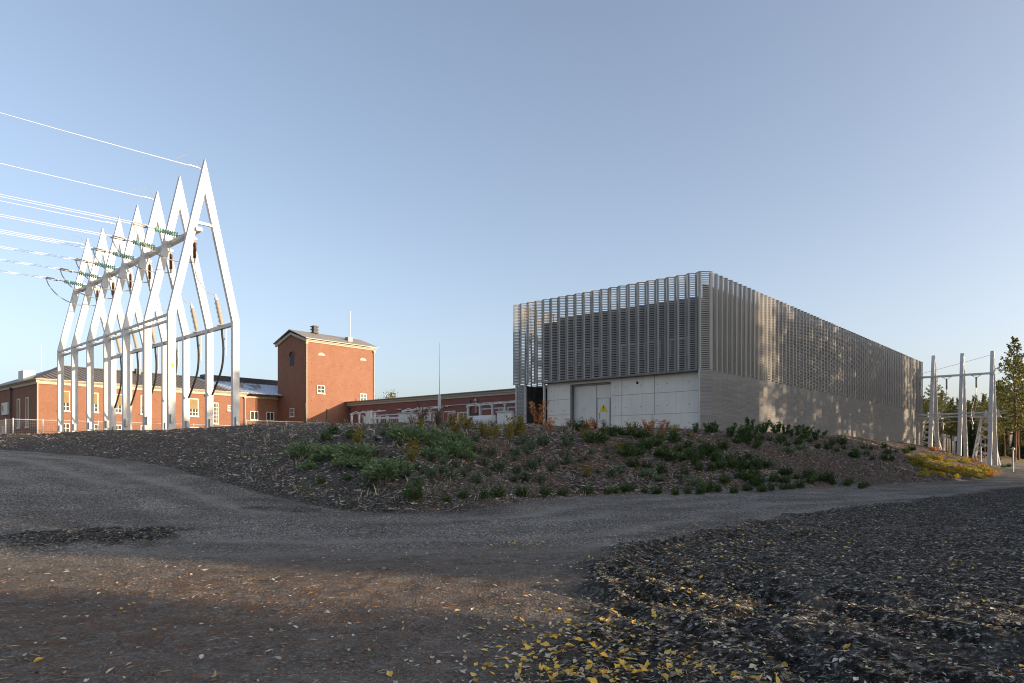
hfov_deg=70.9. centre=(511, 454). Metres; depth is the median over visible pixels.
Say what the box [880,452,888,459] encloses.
shrub
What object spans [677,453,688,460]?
shrub
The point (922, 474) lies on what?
shrub
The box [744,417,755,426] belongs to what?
shrub
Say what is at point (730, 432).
shrub
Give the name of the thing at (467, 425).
shrub
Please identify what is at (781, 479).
shrub
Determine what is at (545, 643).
fallen leaf
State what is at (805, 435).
shrub
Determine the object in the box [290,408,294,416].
window
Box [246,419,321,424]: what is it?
tall fence
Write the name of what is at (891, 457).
shrub
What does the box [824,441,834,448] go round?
shrub
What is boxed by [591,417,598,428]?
shrub
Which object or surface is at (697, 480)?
leafy plant
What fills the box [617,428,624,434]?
shrub
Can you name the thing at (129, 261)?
jumper cable
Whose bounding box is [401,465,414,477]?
shrub
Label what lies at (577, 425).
shrub
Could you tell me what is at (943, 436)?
marker post
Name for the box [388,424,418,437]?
leafy plant
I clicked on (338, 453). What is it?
leafy plant
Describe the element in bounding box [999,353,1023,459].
pine tree
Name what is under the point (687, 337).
window
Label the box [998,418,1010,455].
spruce tree
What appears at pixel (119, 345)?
cable termination
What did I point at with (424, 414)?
shrub
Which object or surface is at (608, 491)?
shrub
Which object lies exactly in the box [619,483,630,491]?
shrub
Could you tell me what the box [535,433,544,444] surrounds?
shrub
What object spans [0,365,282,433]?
brick building
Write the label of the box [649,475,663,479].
leafy plant
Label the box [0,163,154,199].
earth wire
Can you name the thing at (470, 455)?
leafy plant
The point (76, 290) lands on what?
jumper cable
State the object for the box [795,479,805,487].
shrub
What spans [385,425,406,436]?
leafy plant
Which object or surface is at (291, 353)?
arched window
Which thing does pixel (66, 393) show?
window
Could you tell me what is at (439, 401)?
lightning mast
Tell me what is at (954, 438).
marker post
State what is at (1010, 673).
fallen leaf
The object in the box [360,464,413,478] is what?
leafy plant
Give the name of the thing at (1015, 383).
pine tree
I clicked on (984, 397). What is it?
pine tree
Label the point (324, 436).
shrub
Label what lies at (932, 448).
shrub
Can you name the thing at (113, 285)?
hanging insulator
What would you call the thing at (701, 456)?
shrub
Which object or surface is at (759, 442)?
shrub
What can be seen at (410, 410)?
busbar support
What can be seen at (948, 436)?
pine tree
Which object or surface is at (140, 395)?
window
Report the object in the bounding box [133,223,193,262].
jumper cable
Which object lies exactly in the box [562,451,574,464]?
shrub
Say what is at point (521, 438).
shrub
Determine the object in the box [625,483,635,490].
shrub
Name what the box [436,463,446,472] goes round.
shrub
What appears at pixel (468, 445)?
leafy plant
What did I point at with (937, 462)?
shrub
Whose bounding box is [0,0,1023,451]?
sky
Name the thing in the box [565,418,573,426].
shrub
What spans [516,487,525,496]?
shrub
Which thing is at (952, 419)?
pine tree
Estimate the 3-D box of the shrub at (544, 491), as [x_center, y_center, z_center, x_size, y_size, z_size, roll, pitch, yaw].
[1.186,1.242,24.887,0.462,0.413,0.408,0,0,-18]
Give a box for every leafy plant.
[284,437,321,456]
[295,459,317,468]
[305,452,325,460]
[307,446,327,455]
[314,442,347,450]
[315,444,345,455]
[315,452,332,458]
[330,454,352,465]
[331,443,373,459]
[339,454,367,465]
[341,442,378,457]
[344,454,377,466]
[360,457,394,473]
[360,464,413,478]
[373,457,400,466]
[378,457,414,469]
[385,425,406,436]
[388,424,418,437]
[388,424,435,439]
[419,445,453,456]
[421,435,448,445]
[422,425,439,437]
[429,437,464,453]
[436,428,453,438]
[437,437,472,452]
[440,432,466,440]
[444,431,473,444]
[449,435,475,447]
[455,450,477,458]
[614,448,622,452]
[639,467,656,475]
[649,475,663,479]
[675,474,686,477]
[686,476,702,484]
[781,445,796,451]
[796,444,808,448]
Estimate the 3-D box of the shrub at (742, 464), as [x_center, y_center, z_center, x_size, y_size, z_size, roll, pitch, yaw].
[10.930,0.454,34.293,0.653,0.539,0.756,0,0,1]
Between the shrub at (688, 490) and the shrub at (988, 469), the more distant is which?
the shrub at (988, 469)
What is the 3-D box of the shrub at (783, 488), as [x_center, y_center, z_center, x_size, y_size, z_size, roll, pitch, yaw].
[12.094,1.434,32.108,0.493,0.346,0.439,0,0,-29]
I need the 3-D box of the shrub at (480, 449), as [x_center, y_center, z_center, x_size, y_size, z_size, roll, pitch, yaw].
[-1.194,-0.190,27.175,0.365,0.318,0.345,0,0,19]
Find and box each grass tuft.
[877,660,895,667]
[890,669,904,674]
[904,660,918,667]
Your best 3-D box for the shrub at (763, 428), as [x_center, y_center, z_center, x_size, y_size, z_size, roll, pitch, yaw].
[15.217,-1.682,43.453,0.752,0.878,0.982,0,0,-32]
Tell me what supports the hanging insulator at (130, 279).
hanging from the line gantry at (168, 338)
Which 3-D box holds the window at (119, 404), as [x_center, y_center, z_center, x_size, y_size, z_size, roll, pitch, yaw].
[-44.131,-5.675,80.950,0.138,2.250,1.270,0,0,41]
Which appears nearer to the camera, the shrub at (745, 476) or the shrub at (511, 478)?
the shrub at (511, 478)
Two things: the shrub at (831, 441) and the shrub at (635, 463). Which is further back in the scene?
the shrub at (831, 441)
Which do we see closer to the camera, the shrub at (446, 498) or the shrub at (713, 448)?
the shrub at (446, 498)
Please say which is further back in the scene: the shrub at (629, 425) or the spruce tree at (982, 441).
the spruce tree at (982, 441)
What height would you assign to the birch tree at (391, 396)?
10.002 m
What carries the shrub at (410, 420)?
on the embankment
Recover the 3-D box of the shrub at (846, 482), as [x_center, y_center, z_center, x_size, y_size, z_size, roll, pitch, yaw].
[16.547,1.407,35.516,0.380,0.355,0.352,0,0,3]
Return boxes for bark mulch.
[0,421,992,509]
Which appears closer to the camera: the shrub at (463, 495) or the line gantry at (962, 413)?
the shrub at (463, 495)
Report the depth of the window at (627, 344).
50.31 m
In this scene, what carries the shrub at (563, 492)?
on the embankment
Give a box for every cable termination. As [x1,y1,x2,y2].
[114,330,121,407]
[130,325,139,405]
[152,327,158,393]
[166,333,178,400]
[188,303,201,397]
[211,294,226,394]
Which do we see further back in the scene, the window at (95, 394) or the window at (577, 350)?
the window at (95, 394)
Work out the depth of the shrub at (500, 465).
25.75 m
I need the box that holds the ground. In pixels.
[0,452,1023,682]
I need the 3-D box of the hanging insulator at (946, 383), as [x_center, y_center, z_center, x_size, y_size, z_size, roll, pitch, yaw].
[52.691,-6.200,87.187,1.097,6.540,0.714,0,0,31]
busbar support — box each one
[350,410,397,423]
[401,406,454,420]
[466,401,518,417]
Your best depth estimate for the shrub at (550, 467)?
27.71 m
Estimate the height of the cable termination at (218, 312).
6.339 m
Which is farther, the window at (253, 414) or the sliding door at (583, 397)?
the window at (253, 414)
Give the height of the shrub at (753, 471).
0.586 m
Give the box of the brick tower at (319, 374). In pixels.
[273,311,378,423]
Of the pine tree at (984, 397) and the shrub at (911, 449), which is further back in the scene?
the pine tree at (984, 397)
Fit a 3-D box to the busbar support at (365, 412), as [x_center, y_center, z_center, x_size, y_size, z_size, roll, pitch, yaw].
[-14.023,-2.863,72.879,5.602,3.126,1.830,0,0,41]
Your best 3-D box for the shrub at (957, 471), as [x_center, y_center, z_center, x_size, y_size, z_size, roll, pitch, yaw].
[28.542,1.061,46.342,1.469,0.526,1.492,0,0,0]
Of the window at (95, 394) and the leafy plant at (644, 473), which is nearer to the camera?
the leafy plant at (644, 473)
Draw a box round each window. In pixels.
[16,399,19,428]
[24,397,28,427]
[64,391,70,411]
[64,423,69,431]
[94,393,98,412]
[116,394,121,413]
[140,395,141,414]
[190,398,198,416]
[213,403,218,424]
[250,411,257,420]
[266,412,273,420]
[288,351,294,365]
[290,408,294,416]
[316,385,324,393]
[360,393,366,400]
[448,412,457,422]
[459,412,466,420]
[568,350,580,365]
[585,348,598,365]
[621,344,634,360]
[646,340,660,358]
[670,337,687,355]
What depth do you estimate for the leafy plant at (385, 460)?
22.41 m
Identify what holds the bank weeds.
on the embankment
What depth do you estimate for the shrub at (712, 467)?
32.78 m
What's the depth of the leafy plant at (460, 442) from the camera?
25.87 m
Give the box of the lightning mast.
[435,342,443,420]
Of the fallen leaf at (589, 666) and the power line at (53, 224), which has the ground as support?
the fallen leaf at (589, 666)
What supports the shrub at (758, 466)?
on the embankment
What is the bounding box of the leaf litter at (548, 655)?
[0,461,1023,682]
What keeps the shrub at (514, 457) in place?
on the embankment
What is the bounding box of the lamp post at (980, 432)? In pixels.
[979,431,981,461]
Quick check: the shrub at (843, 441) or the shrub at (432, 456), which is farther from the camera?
the shrub at (843, 441)
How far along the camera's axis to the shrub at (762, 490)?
30.57 m
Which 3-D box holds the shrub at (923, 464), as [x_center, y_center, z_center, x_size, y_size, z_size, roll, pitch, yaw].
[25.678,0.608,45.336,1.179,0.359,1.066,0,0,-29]
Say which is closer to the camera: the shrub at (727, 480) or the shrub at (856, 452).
the shrub at (727, 480)
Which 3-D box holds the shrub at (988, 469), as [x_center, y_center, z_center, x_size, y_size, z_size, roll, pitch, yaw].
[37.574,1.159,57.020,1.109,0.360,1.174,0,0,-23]
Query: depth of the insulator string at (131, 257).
48.50 m
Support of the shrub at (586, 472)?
on the embankment
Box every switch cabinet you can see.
[397,412,421,421]
[496,411,518,423]
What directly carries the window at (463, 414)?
in the brick wing
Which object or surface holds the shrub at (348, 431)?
on the embankment
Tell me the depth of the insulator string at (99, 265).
51.06 m
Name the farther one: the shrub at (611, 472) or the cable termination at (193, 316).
the cable termination at (193, 316)
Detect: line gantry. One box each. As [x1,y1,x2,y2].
[57,159,239,432]
[917,351,997,465]
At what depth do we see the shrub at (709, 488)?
28.87 m
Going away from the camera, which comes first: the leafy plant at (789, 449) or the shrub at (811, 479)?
the shrub at (811, 479)
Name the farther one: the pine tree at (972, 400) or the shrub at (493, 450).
the pine tree at (972, 400)
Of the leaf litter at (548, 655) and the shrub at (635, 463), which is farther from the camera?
the shrub at (635, 463)
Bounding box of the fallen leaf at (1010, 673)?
[1006,670,1013,676]
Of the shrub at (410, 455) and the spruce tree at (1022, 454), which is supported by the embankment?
the shrub at (410, 455)
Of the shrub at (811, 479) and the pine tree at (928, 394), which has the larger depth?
the pine tree at (928, 394)
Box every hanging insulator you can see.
[112,281,114,297]
[129,272,131,290]
[148,262,151,281]
[169,252,172,272]
[192,240,196,261]
[941,377,950,429]
[971,375,980,429]
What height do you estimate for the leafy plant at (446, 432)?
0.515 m
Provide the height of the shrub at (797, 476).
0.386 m
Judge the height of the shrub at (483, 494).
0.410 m
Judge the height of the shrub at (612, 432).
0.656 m
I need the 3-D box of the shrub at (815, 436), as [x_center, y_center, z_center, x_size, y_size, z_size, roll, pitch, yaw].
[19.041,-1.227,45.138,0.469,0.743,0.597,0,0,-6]
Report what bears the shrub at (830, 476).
on the embankment
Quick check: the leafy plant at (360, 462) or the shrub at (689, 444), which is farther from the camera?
the shrub at (689, 444)
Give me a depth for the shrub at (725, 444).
36.44 m
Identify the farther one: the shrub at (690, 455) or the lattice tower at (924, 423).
the lattice tower at (924, 423)
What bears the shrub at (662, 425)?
on the embankment
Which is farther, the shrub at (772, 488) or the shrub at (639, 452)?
the shrub at (639, 452)
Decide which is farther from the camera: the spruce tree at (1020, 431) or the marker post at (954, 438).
the spruce tree at (1020, 431)
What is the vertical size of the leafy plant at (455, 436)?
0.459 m
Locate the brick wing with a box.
[345,386,546,423]
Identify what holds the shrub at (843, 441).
on the embankment
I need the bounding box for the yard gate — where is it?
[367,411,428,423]
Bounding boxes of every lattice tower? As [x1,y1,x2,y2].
[922,412,941,449]
[970,410,1001,464]
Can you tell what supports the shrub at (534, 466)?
on the embankment
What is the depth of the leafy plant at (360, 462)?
23.06 m
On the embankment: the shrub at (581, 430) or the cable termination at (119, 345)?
the shrub at (581, 430)
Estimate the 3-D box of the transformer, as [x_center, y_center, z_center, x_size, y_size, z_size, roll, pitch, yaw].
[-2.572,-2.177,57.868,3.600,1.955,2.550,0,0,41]
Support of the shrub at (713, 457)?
on the embankment
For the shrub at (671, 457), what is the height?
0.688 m
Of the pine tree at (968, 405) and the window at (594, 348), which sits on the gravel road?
the pine tree at (968, 405)
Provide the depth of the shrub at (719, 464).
33.35 m
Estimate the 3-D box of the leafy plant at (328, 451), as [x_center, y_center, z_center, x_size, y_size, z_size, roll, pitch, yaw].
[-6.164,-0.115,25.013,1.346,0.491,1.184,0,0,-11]
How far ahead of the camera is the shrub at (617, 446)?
32.36 m
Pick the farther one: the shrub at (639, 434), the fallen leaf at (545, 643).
the shrub at (639, 434)
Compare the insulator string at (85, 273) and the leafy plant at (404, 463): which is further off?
the insulator string at (85, 273)
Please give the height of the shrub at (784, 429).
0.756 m
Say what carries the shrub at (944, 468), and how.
on the embankment
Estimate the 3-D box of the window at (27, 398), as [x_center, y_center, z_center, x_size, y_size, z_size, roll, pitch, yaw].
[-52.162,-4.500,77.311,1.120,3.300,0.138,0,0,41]
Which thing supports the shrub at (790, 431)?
on the embankment
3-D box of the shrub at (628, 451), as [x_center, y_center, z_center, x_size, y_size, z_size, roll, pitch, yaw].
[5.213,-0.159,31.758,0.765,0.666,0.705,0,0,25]
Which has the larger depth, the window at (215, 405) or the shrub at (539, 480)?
the window at (215, 405)
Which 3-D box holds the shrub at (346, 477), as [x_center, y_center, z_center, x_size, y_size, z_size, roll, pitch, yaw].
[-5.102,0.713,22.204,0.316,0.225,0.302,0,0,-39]
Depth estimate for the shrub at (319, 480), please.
22.32 m
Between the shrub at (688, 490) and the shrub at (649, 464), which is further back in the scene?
the shrub at (649, 464)
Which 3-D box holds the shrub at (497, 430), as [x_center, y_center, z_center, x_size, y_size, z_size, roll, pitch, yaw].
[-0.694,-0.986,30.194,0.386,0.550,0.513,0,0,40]
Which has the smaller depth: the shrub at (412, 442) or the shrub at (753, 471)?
the shrub at (412, 442)
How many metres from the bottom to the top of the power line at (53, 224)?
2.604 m
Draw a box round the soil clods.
[10,488,1023,682]
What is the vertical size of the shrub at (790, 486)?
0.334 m
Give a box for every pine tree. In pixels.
[923,378,950,443]
[938,390,953,448]
[943,397,957,451]
[943,401,957,451]
[945,405,957,433]
[966,400,973,411]
[968,395,980,428]
[974,393,999,457]
[988,400,1005,433]
[995,336,1023,462]
[996,380,1012,423]
[996,387,1013,455]
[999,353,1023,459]
[1000,388,1013,432]
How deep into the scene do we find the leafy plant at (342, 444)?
25.55 m
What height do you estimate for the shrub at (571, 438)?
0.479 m
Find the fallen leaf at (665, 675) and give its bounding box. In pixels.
[660,672,668,679]
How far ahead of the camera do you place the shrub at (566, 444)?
30.84 m
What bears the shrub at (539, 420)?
on the embankment
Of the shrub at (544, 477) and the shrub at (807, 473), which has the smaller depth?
the shrub at (544, 477)
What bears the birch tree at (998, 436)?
on the gravel road
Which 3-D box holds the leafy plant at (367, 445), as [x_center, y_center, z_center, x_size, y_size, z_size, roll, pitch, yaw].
[-5.082,-0.122,24.276,1.256,0.594,1.556,0,0,1]
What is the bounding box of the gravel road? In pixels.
[0,448,1023,682]
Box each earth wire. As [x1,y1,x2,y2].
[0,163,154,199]
[2,113,201,168]
[3,201,116,224]
[4,230,84,244]
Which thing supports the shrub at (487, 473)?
on the embankment
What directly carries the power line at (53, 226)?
attached to the insulator string at (140, 243)
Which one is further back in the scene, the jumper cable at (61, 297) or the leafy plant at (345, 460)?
the jumper cable at (61, 297)
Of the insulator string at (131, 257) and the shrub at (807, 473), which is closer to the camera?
the shrub at (807, 473)
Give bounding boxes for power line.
[0,194,131,221]
[0,196,131,223]
[0,214,111,235]
[0,231,92,247]
[1,216,107,236]
[2,233,88,248]
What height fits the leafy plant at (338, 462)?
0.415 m
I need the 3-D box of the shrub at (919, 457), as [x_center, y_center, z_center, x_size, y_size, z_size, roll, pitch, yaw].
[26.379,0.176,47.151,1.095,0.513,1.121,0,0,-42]
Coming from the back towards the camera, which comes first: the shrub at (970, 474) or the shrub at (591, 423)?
the shrub at (970, 474)
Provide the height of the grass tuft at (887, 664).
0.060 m
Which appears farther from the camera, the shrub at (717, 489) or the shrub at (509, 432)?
the shrub at (509, 432)
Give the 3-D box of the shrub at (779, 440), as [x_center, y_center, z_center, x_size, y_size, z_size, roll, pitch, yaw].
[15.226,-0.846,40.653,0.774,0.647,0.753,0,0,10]
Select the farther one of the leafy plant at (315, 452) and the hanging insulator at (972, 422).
the hanging insulator at (972, 422)
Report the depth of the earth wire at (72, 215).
52.05 m
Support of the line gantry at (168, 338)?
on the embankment
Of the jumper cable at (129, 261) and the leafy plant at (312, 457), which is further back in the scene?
the jumper cable at (129, 261)
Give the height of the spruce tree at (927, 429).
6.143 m
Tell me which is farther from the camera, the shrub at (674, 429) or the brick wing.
the brick wing
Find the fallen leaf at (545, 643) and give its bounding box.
[540,641,552,645]
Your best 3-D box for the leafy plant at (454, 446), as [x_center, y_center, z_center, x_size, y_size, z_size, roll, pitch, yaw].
[-2.355,-0.286,25.670,1.442,0.660,1.739,0,0,-25]
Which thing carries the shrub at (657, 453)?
on the embankment
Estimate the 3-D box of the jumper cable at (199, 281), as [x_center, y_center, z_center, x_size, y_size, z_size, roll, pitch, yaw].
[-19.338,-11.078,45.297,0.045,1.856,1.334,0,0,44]
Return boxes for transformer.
[467,415,496,423]
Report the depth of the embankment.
30.67 m
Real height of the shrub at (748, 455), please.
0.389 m
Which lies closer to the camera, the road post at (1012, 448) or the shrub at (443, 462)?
the shrub at (443, 462)
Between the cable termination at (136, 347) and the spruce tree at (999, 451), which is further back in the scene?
the spruce tree at (999, 451)
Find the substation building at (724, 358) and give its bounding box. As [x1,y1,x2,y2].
[513,271,922,445]
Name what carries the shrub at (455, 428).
on the embankment
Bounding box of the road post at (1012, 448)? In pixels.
[1011,447,1014,471]
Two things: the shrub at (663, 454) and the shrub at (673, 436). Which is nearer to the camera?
the shrub at (663, 454)
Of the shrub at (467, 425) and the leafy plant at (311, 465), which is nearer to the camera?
the leafy plant at (311, 465)
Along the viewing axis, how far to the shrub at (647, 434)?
35.63 m
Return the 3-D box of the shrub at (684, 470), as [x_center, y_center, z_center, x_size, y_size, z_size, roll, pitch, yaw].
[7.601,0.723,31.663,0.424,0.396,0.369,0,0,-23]
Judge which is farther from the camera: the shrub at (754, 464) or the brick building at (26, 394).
the brick building at (26, 394)
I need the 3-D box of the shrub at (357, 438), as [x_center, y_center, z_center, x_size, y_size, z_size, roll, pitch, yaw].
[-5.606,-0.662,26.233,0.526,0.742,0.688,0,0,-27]
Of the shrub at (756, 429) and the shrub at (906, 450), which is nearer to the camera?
the shrub at (756, 429)
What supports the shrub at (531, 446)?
on the embankment
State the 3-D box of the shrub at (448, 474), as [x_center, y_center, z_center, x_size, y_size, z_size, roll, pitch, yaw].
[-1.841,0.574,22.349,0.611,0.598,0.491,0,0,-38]
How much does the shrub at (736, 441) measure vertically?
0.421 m
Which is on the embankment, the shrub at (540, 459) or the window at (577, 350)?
the shrub at (540, 459)
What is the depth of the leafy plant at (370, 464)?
21.87 m
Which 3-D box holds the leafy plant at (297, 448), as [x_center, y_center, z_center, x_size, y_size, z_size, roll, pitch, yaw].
[-7.539,-0.260,26.260,1.523,0.755,1.582,0,0,15]
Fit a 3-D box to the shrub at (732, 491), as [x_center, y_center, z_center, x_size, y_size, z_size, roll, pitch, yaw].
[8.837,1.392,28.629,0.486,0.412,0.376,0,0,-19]
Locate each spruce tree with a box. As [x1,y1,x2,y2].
[923,422,934,447]
[961,409,970,455]
[967,418,983,458]
[977,421,987,455]
[987,432,1001,458]
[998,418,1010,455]
[1007,431,1013,456]
[1009,422,1022,456]
[1019,426,1023,458]
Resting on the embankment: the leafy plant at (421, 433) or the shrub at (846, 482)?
the leafy plant at (421, 433)
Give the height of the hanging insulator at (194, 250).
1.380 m
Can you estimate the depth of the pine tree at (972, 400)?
139.90 m
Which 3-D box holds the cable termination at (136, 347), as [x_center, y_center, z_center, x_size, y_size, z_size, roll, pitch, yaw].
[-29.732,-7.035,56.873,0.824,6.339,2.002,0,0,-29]
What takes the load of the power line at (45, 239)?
attached to the insulator string at (131, 257)
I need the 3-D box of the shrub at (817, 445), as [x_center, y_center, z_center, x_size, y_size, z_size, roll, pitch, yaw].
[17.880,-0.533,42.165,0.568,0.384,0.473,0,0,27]
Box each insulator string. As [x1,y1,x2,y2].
[45,277,85,286]
[59,268,100,278]
[74,258,117,269]
[91,247,136,259]
[110,235,156,248]
[132,221,180,236]
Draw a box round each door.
[570,382,610,426]
[597,397,609,426]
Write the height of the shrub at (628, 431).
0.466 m
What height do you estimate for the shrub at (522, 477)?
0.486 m
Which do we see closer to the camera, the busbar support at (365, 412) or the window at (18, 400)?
the busbar support at (365, 412)
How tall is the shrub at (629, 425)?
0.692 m
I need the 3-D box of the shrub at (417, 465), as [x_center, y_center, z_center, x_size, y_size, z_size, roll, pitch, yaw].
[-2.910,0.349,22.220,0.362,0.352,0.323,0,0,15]
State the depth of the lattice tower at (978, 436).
89.17 m
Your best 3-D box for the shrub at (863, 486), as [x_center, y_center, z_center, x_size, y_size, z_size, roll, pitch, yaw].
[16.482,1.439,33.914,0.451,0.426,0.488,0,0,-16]
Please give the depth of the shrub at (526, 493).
23.96 m
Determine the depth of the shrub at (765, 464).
35.31 m
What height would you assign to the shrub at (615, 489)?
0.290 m
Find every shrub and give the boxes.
[317,475,326,483]
[320,430,331,440]
[328,423,339,433]
[342,474,352,480]
[344,427,355,435]
[351,426,364,444]
[395,438,402,445]
[398,445,420,461]
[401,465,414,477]
[402,482,422,498]
[406,414,415,423]
[406,437,419,447]
[412,473,425,485]
[414,402,431,419]
[414,461,422,469]
[416,416,424,427]
[424,464,438,478]
[425,449,438,460]
[429,403,446,425]
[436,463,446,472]
[439,457,446,465]
[440,494,452,501]
[444,464,461,480]
[447,414,465,431]
[452,459,461,467]
[457,488,469,498]
[460,467,469,475]
[461,417,472,427]
[469,471,482,483]
[470,432,479,441]
[476,421,488,436]
[476,446,485,452]
[477,487,488,498]
[480,456,491,464]
[483,426,499,438]
[484,469,492,475]
[485,445,496,455]
[489,425,500,436]
[489,484,506,497]
[492,457,507,472]
[503,422,515,437]
[506,413,525,434]
[507,472,519,481]
[510,445,521,455]
[511,454,517,460]
[512,465,522,472]
[514,486,530,496]
[515,434,528,443]
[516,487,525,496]
[517,422,527,433]
[520,469,532,480]
[520,472,530,480]
[522,440,536,449]
[525,458,538,469]
[526,401,548,423]
[534,454,542,462]
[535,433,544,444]
[535,473,542,482]
[539,472,546,480]
[539,485,552,495]
[543,417,558,430]
[546,461,557,470]
[557,488,568,495]
[562,436,572,446]
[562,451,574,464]
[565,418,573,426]
[565,433,574,441]
[571,420,585,430]
[578,427,588,436]
[581,465,592,476]
[582,484,595,493]
[583,419,595,426]
[584,429,599,442]
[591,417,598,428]
[595,429,611,442]
[603,487,612,494]
[606,465,617,476]
[607,424,618,435]
[610,486,618,492]
[614,442,624,448]
[615,463,625,473]
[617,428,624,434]
[619,441,628,449]
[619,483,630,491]
[622,443,637,456]
[625,427,633,434]
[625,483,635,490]
[626,422,638,430]
[626,456,639,466]
[630,424,645,438]
[633,444,646,454]
[638,436,654,446]
[641,418,656,430]
[641,460,653,466]
[643,429,652,436]
[650,484,662,493]
[652,435,663,445]
[653,449,661,455]
[655,447,670,457]
[655,462,668,472]
[656,419,666,429]
[665,448,679,460]
[667,425,679,431]
[668,428,682,442]
[670,486,678,494]
[673,443,683,450]
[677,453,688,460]
[681,466,688,473]
[682,486,692,493]
[684,438,694,446]
[684,448,696,459]
[691,458,699,463]
[692,422,698,432]
[693,461,703,469]
[694,449,707,459]
[695,484,705,493]
[696,439,710,452]
[698,479,714,492]
[702,422,711,432]
[707,444,718,455]
[707,461,717,471]
[709,421,716,432]
[709,448,723,460]
[712,483,722,492]
[715,439,728,448]
[715,457,726,468]
[718,474,731,482]
[725,423,737,437]
[726,455,739,467]
[729,485,738,493]
[732,437,740,442]
[734,469,746,477]
[736,428,751,442]
[736,454,745,461]
[736,459,746,468]
[739,424,756,440]
[740,471,752,479]
[742,483,753,490]
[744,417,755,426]
[744,453,751,458]
[748,467,759,476]
[749,455,762,466]
[750,473,765,485]
[753,425,758,434]
[753,435,761,445]
[755,463,762,469]
[756,419,770,432]
[757,484,766,491]
[761,458,773,467]
[767,482,774,490]
[769,421,782,432]
[769,472,778,481]
[775,434,786,443]
[778,477,788,481]
[778,483,788,489]
[780,465,793,474]
[782,424,790,434]
[787,483,796,489]
[788,428,794,435]
[793,437,804,444]
[793,472,801,478]
[794,424,811,439]
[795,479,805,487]
[802,468,813,477]
[805,474,817,483]
[811,430,820,439]
[812,442,821,447]
[815,472,826,480]
[823,470,834,480]
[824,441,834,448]
[829,437,836,444]
[835,435,847,444]
[843,480,850,485]
[850,448,859,457]
[857,481,866,488]
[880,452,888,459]
[888,454,895,460]
[901,445,909,453]
[906,453,922,459]
[908,444,915,451]
[909,458,931,464]
[913,461,928,465]
[917,471,931,475]
[928,445,942,450]
[932,460,946,463]
[932,466,951,471]
[940,461,956,465]
[949,467,966,473]
[956,458,972,462]
[964,469,980,476]
[968,456,979,461]
[980,467,995,470]
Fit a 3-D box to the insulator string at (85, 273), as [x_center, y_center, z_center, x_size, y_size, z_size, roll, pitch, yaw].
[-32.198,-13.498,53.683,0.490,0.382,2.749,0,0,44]
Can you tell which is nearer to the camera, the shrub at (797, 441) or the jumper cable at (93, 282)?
the shrub at (797, 441)
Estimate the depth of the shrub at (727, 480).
31.55 m
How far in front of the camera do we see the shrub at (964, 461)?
59.25 m
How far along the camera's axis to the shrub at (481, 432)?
29.49 m
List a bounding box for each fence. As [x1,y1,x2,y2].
[0,418,229,433]
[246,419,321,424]
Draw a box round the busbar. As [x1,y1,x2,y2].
[947,413,1004,416]
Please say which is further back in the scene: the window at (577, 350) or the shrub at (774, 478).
the window at (577, 350)
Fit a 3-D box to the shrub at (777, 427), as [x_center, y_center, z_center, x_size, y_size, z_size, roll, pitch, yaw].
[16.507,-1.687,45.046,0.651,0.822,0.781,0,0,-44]
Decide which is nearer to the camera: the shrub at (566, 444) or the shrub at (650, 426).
the shrub at (566, 444)
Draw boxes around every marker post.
[941,434,945,450]
[952,436,956,452]
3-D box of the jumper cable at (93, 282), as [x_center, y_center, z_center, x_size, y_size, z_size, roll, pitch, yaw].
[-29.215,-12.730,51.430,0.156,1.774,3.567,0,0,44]
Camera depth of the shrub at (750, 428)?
39.23 m
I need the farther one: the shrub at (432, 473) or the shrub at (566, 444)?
the shrub at (566, 444)
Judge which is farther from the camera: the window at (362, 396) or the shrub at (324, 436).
the window at (362, 396)
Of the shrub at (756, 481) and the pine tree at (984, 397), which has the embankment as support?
the shrub at (756, 481)
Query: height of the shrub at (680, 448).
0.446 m
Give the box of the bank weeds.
[241,417,981,506]
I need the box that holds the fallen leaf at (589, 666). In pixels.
[585,662,592,669]
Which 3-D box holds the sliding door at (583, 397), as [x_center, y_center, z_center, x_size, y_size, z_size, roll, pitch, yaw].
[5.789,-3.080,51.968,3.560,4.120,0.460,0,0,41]
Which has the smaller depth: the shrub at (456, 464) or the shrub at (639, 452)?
the shrub at (456, 464)
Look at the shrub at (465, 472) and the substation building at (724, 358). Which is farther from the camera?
the substation building at (724, 358)
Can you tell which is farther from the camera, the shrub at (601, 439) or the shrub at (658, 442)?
the shrub at (658, 442)
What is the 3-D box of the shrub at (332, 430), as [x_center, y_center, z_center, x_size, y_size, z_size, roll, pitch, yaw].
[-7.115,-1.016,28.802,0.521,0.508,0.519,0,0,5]
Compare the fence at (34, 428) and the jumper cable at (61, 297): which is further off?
the fence at (34, 428)
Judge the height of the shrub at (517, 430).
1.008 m
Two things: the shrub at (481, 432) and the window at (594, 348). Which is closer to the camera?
the shrub at (481, 432)
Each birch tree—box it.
[383,389,395,398]
[983,421,1006,446]
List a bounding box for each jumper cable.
[46,278,94,305]
[60,269,111,298]
[75,260,129,290]
[92,249,148,282]
[111,237,169,272]
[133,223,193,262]
[194,262,214,294]
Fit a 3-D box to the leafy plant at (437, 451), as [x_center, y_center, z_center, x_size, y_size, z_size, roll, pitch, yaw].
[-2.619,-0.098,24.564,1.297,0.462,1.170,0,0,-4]
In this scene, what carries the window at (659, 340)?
in the substation building at (724, 358)
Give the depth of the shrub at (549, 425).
33.71 m
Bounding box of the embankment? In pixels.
[0,421,1001,512]

